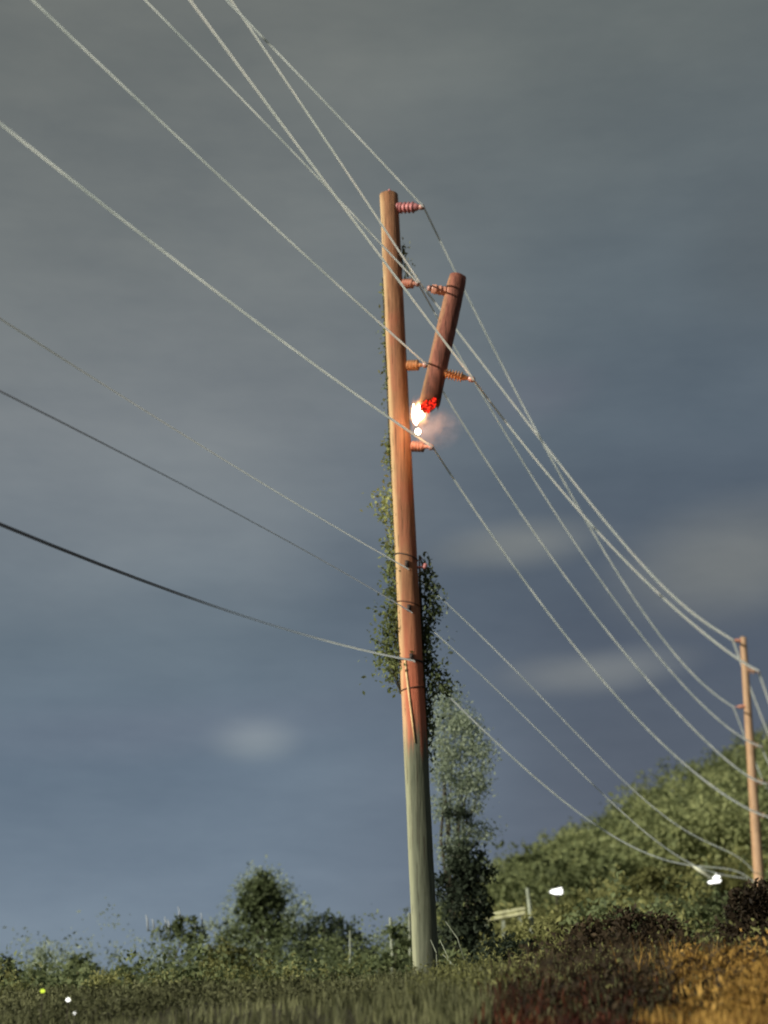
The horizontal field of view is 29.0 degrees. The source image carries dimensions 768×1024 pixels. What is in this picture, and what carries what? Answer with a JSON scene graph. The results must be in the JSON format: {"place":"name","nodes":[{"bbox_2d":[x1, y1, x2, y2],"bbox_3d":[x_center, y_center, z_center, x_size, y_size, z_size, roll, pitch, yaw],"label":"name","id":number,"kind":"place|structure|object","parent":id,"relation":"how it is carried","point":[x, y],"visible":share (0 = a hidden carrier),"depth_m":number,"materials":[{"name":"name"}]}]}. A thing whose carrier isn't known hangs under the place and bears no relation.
{"place":"outdoors","nodes":[
{"label":"outdoors","id":0,"kind":"place"},
{"bbox_2d":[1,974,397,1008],"bbox_3d":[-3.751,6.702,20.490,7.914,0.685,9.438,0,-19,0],"label":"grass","id":1,"kind":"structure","parent":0,"point":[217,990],"depth_m":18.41,"materials":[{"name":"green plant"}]},
{"bbox_2d":[0,0,767,980],"label":"sky","id":2,"kind":"structure","parent":0,"point":[594,173],"materials":[{"name":"grey"}]},
{"bbox_2d":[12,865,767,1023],"bbox_3d":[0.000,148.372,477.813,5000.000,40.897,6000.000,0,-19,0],"label":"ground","id":3,"kind":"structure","parent":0,"point":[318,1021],"depth_m":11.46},
{"bbox_2d":[0,955,20,985],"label":"shrub","id":4,"kind":"object","parent":3,"relation":"on","point":[8,964],"visible":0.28,"depth_m":34.45,"materials":[{"name":"green plant"}]},
{"bbox_2d":[40,989,44,1023],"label":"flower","id":5,"kind":"object","parent":3,"relation":"on","point":[42,991],"visible":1,"depth_m":11.78,"materials":[{"name":"plant"}]},
{"bbox_2d":[22,940,76,975],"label":"shrub","id":6,"kind":"object","parent":3,"relation":"on","point":[39,953],"visible":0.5,"depth_m":40.21,"materials":[{"name":"green plant"}]},
{"bbox_2d":[66,998,69,1023],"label":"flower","id":7,"kind":"object","parent":3,"relation":"on","point":[67,1000],"visible":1,"depth_m":11.39,"materials":[{"name":"plant"}]},
{"bbox_2d":[64,950,100,975],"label":"shrub","id":8,"kind":"object","parent":3,"relation":"on","point":[78,960],"visible":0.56,"depth_m":36.35,"materials":[{"name":"green plant"}]},
{"bbox_2d":[103,963,146,983],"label":"shrub","id":9,"kind":"object","parent":3,"relation":"on","point":[125,966],"visible":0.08,"depth_m":34.41,"materials":[{"name":"green plant"}]},
{"bbox_2d":[146,906,208,974],"bbox_3d":[-5.370,11.686,38.291,1.679,2.969,0.733,0,-19,0],"label":"tree","id":10,"kind":"object","parent":3,"relation":"on","point":[180,926],"visible":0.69,"depth_m":38.54,"materials":[{"name":"green plant"}]},
{"bbox_2d":[0,931,370,991],"bbox_3d":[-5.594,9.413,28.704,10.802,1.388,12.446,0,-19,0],"label":"undergrowth","id":11,"kind":"object","parent":3,"relation":"on","point":[109,977],"visible":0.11,"depth_m":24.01,"materials":[{"name":"green plant"}]},
{"bbox_2d":[196,935,254,978],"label":"shrub","id":12,"kind":"object","parent":3,"relation":"on","point":[242,950],"visible":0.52,"depth_m":35.41,"materials":[{"name":"green plant"}]},
{"bbox_2d":[0,897,473,993],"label":"undergrowth","id":13,"kind":"object","parent":3,"relation":"on","point":[84,976],"visible":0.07,"depth_m":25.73,"materials":[{"name":"green plant"}]},
{"bbox_2d":[214,870,302,970],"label":"tree","id":14,"kind":"object","parent":3,"relation":"on","point":[257,904],"visible":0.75,"depth_m":46.23,"materials":[{"name":"green plant"}]},
{"bbox_2d":[198,855,319,958],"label":"tree","id":15,"kind":"object","parent":3,"relation":"on","point":[293,908],"visible":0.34,"depth_m":48.36,"materials":[{"name":"green plant"}]},
{"bbox_2d":[0,957,538,1023],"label":"weeds","id":16,"kind":"object","parent":3,"relation":"on","point":[158,993],"visible":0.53,"depth_m":13.42,"materials":[{"name":"green plant"}]},
{"bbox_2d":[285,907,379,971],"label":"shrub","id":17,"kind":"object","parent":3,"relation":"on","point":[334,924],"visible":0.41,"depth_m":42.19,"materials":[{"name":"green plant"}]},
{"bbox_2d":[349,930,351,962],"bbox_3d":[-0.827,11.252,36.324,0.063,1.986,0.055,-8,-21,21],"label":"wooden post","id":18,"kind":"object","parent":3,"relation":"on","point":[350,951],"visible":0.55,"depth_m":36.50,"materials":[{"name":"grey wood"}]},
{"bbox_2d":[0,937,767,1023],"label":"grass","id":19,"kind":"structure","parent":3,"relation":"on","point":[353,1004],"depth_m":11.13,"materials":[{"name":"green plant"}]},
{"bbox_2d":[368,919,412,974],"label":"shrub","id":20,"kind":"object","parent":3,"relation":"on","point":[391,931],"visible":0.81,"depth_m":31.66,"materials":[{"name":"green plant"}]},
{"bbox_2d":[389,917,393,970],"bbox_3d":[0.179,10.475,34.472,0.121,2.082,0.093,8,-21,-21],"label":"wooden post","id":21,"kind":"object","parent":3,"relation":"on","point":[390,921],"visible":0.21,"depth_m":34.60,"materials":[{"name":"grey wood"}]},
{"bbox_2d":[380,189,438,973],"bbox_3d":[0.370,0.836,22.987,0.887,13.397,0.427,0,-19,0],"label":"utility pole","id":22,"kind":"object","parent":3,"relation":"on","point":[420,854],"visible":0.96,"depth_m":22.68,"materials":[{"name":"brown wood"}]},
{"bbox_2d":[0,522,753,882],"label":"phone cable","id":23,"kind":"object","parent":22,"relation":"attached to","point":[306,636],"visible":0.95,"depth_m":17.12,"materials":[{"name":"metal"}]},
{"bbox_2d":[0,318,754,872],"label":"phone cable","id":24,"kind":"object","parent":22,"relation":"attached to","point":[326,522],"visible":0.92,"depth_m":18.31,"materials":[{"name":"metal"}]},
{"bbox_2d":[0,390,754,880],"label":"phone cable","id":25,"kind":"object","parent":22,"relation":"attached to","point":[342,572],"visible":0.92,"depth_m":18.38,"materials":[{"name":"metal"}]},
{"bbox_2d":[0,121,767,817],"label":"power wire","id":26,"kind":"object","parent":22,"relation":"attached to","point":[60,171],"visible":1,"depth_m":19.03,"materials":[{"name":"grey metal"}]},
{"bbox_2d":[359,278,425,697],"bbox_3d":[0.115,-0.617,23.638,1.052,7.293,0.870,0,-19,0],"label":"climbing vine","id":27,"kind":"object","parent":22,"relation":"attached to","point":[394,663],"visible":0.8,"depth_m":22.96,"materials":[{"name":"green plant"}]},
{"bbox_2d":[30,0,767,786],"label":"power wire","id":28,"kind":"object","parent":22,"relation":"attached to","point":[68,34],"visible":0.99,"depth_m":20.58,"materials":[{"name":"grey metal"}]},
{"bbox_2d":[401,237,417,286],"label":"climbing vine","id":29,"kind":"object","parent":22,"relation":"attached to","point":[403,254],"visible":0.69,"depth_m":24.85,"materials":[{"name":"green plant"}]},
{"bbox_2d":[419,558,458,689],"bbox_3d":[0.873,1.687,22.820,0.635,2.153,0.345,5,-20,-15],"label":"hanging vine","id":30,"kind":"object","parent":22,"relation":"hanging from","point":[449,652],"visible":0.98,"depth_m":22.80,"materials":[{"name":"green plant"}]},
{"bbox_2d":[418,552,461,782],"bbox_3d":[0.788,3.534,22.154,0.800,6.216,0.576,0,-19,0],"label":"climbing vine","id":31,"kind":"object","parent":22,"relation":"attached to","point":[432,672],"visible":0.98,"depth_m":22.62,"materials":[{"name":"green plant"}]},
{"bbox_2d":[144,0,767,762],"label":"power wire","id":32,"kind":"object","parent":22,"relation":"attached to","point":[454,348],"visible":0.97,"depth_m":26.12,"materials":[{"name":"grey metal"}]},
{"bbox_2d":[225,0,767,791],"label":"power wire","id":33,"kind":"object","parent":22,"relation":"attached to","point":[489,342],"visible":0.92,"depth_m":28.69,"materials":[{"name":"grey metal"}]},
{"bbox_2d":[230,0,767,733],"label":"power wire","id":34,"kind":"object","parent":22,"relation":"attached to","point":[488,370],"visible":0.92,"depth_m":28.83,"materials":[{"name":"grey metal"}]},
{"bbox_2d":[408,913,411,955],"bbox_3d":[0.606,10.383,34.509,0.081,2.090,0.074,-8,-21,21],"label":"wooden post","id":35,"kind":"object","parent":3,"relation":"on","point":[409,926],"visible":0.41,"depth_m":34.72,"materials":[{"name":"grey wood"}]},
{"bbox_2d":[430,921,465,967],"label":"dead stalks","id":36,"kind":"object","parent":3,"relation":"on","point":[444,949],"visible":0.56,"depth_m":20.54,"materials":[{"name":"beige plant"}]},
{"bbox_2d":[442,805,472,945],"bbox_3d":[1.591,8.304,31.565,0.695,4.145,0.619,0,-19,0],"label":"tree","id":37,"kind":"object","parent":3,"relation":"on","point":[458,813],"visible":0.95,"depth_m":32.06,"materials":[{"name":"green plant"}]},
{"bbox_2d":[434,832,500,965],"bbox_3d":[1.584,7.944,28.965,1.430,3.351,1.324,0,-19,0],"label":"tree","id":38,"kind":"object","parent":3,"relation":"on","point":[468,874],"visible":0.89,"depth_m":29.00,"materials":[{"name":"green plant"}]},
{"bbox_2d":[428,682,507,949],"bbox_3d":[1.703,7.117,32.426,2.013,6.954,1.483,0,-19,0],"label":"tree","id":39,"kind":"object","parent":3,"relation":"on","point":[470,781],"visible":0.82,"depth_m":32.86,"materials":[{"name":"green plant"}]},
{"bbox_2d":[458,930,544,971],"bbox_3d":[1.781,7.033,23.000,1.594,1.106,0.881,0,-19,0],"label":"shrub","id":40,"kind":"object","parent":3,"relation":"on","point":[506,943],"visible":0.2,"depth_m":22.98,"materials":[{"name":"green plant"}]},
{"bbox_2d":[485,907,524,948],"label":"roadside barrier","id":41,"kind":"object","parent":3,"relation":"on","point":[515,912],"visible":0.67,"depth_m":45.93,"materials":[{"name":"beige metal"}]},
{"bbox_2d":[399,939,640,1000],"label":"weeds","id":42,"kind":"object","parent":3,"relation":"on","point":[458,961],"visible":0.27,"depth_m":12.62,"materials":[{"name":"green plant"}]},
{"bbox_2d":[526,888,533,933],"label":"wooden post","id":43,"kind":"object","parent":3,"relation":"on","point":[529,905],"visible":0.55,"depth_m":46.48,"materials":[{"name":"grey wood"}]},
{"bbox_2d":[475,910,628,956],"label":"undergrowth","id":44,"kind":"object","parent":3,"relation":"on","point":[536,929],"visible":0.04,"depth_m":25.52,"materials":[{"name":"green plant"}]},
{"bbox_2d":[550,887,562,911],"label":"floodlamp","id":45,"kind":"object","parent":3,"relation":"on","point":[556,891],"visible":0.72,"depth_m":70.06,"materials":[{"name":"white metal"}]},
{"bbox_2d":[541,892,599,940],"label":"shrub","id":46,"kind":"object","parent":3,"relation":"on","point":[569,908],"visible":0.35,"depth_m":38.62,"materials":[{"name":"green plant"}]},
{"bbox_2d":[404,721,767,949],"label":"forest","id":47,"kind":"object","parent":3,"relation":"on","point":[695,805],"visible":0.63,"depth_m":80.70,"materials":[{"name":"green plant"}]},
{"bbox_2d":[562,909,636,952],"bbox_3d":[2.890,6.004,20.122,1.133,1.224,0.931,13,-23,-32],"label":"shrub","id":48,"kind":"object","parent":3,"relation":"on","point":[599,925],"visible":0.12,"depth_m":20.12,"materials":[{"name":"green plant"}]},
{"bbox_2d":[437,835,767,971],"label":"undergrowth","id":49,"kind":"object","parent":3,"relation":"on","point":[728,884],"visible":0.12,"depth_m":41.92,"materials":[{"name":"green plant"}]},
{"bbox_2d":[463,958,767,1023],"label":"weeds","id":50,"kind":"object","parent":3,"relation":"on","point":[519,1020],"visible":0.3,"depth_m":10.24,"materials":[{"name":"orange plant"}]},
{"bbox_2d":[469,913,767,1023],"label":"weeds","id":51,"kind":"object","parent":3,"relation":"on","point":[627,942],"visible":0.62,"depth_m":11.09,"materials":[{"name":"brown plant"}]},
{"bbox_2d":[488,854,751,941],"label":"undergrowth","id":52,"kind":"object","parent":3,"relation":"on","point":[607,884],"visible":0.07,"depth_m":56.80,"materials":[{"name":"green plant"}]},
{"bbox_2d":[615,865,690,912],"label":"shrub","id":53,"kind":"object","parent":3,"relation":"on","point":[650,874],"visible":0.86,"depth_m":43.73,"materials":[{"name":"green plant"}]},
{"bbox_2d":[611,903,698,952],"bbox_3d":[3.538,5.693,19.219,1.204,1.246,0.936,0,-19,0],"label":"shrub","id":54,"kind":"object","parent":3,"relation":"on","point":[627,921],"visible":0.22,"depth_m":19.23,"materials":[{"name":"brown plant"}]},
{"bbox_2d":[559,844,767,947],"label":"undergrowth","id":55,"kind":"object","parent":3,"relation":"on","point":[603,902],"visible":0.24,"depth_m":29.14,"materials":[{"name":"green plant"}]},
{"bbox_2d":[614,918,767,958],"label":"weeds","id":56,"kind":"object","parent":3,"relation":"on","point":[730,922],"visible":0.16,"depth_m":14.46,"materials":[{"name":"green plant"}]},
{"bbox_2d":[679,887,732,940],"bbox_3d":[8.017,10.154,36.722,1.582,1.765,0.926,0,-19,0],"label":"shrub","id":57,"kind":"object","parent":3,"relation":"on","point":[715,907],"visible":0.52,"depth_m":36.72,"materials":[{"name":"green plant"}]},
{"bbox_2d":[692,866,720,883],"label":"street lamp","id":58,"kind":"object","parent":3,"relation":"on","point":[707,875],"visible":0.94,"depth_m":60.46,"materials":[{"name":"white metal"}]},
{"bbox_2d":[662,943,755,975],"bbox_3d":[2.829,3.931,12.377,1.139,0.691,0.647,0,-19,0],"label":"shrub","id":59,"kind":"object","parent":3,"relation":"on","point":[686,951],"visible":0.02,"depth_m":12.45,"materials":[{"name":"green plant"}]},
{"bbox_2d":[713,877,767,948],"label":"shrub","id":60,"kind":"object","parent":3,"relation":"on","point":[751,903],"visible":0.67,"depth_m":18.31,"materials":[{"name":"brown plant"}]},
{"bbox_2d":[733,637,767,885],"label":"utility pole","id":61,"kind":"object","parent":3,"relation":"on","point":[757,853],"visible":0.88,"depth_m":69.75,"materials":[{"name":"wood"}]},
{"bbox_2d":[188,0,767,700],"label":"power wire","id":62,"kind":"object","parent":61,"relation":"attached to","point":[446,342],"visible":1,"depth_m":21.65,"materials":[{"name":"grey metal"}]},
{"bbox_2d":[419,272,474,413],"bbox_3d":[0.998,-2.685,23.827,0.894,2.520,0.419,0,-19,0],"label":"broken pole piece","id":63,"kind":"object","parent":62,"relation":"hanging from","point":[438,373],"visible":1,"depth_m":23.71,"materials":[{"name":"brown wood"}]},
{"bbox_2d":[412,404,424,424],"bbox_3d":[0.549,-1.549,23.365,0.624,0.840,0.445,0,-19,0],"label":"flame","id":64,"kind":"object","parent":63,"relation":"hanging from","point":[418,415],"visible":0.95,"depth_m":23.28,"materials":[{"name":"white"}]},
{"bbox_2d":[415,428,420,434],"bbox_3d":[0.534,-1.259,23.241,0.083,0.099,0.083,-18,-26,41],"label":"burning drop","id":65,"kind":"object","parent":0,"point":[417,431],"visible":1,"depth_m":23.21,"materials":[{"name":"white"}]},
{"bbox_2d":[610,928,767,1023],"bbox_3d":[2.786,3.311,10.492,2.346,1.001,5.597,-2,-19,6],"label":"grass","id":66,"kind":"structure","parent":0,"point":[743,1020],"depth_m":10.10,"materials":[{"name":"brown plant"}]}
]}

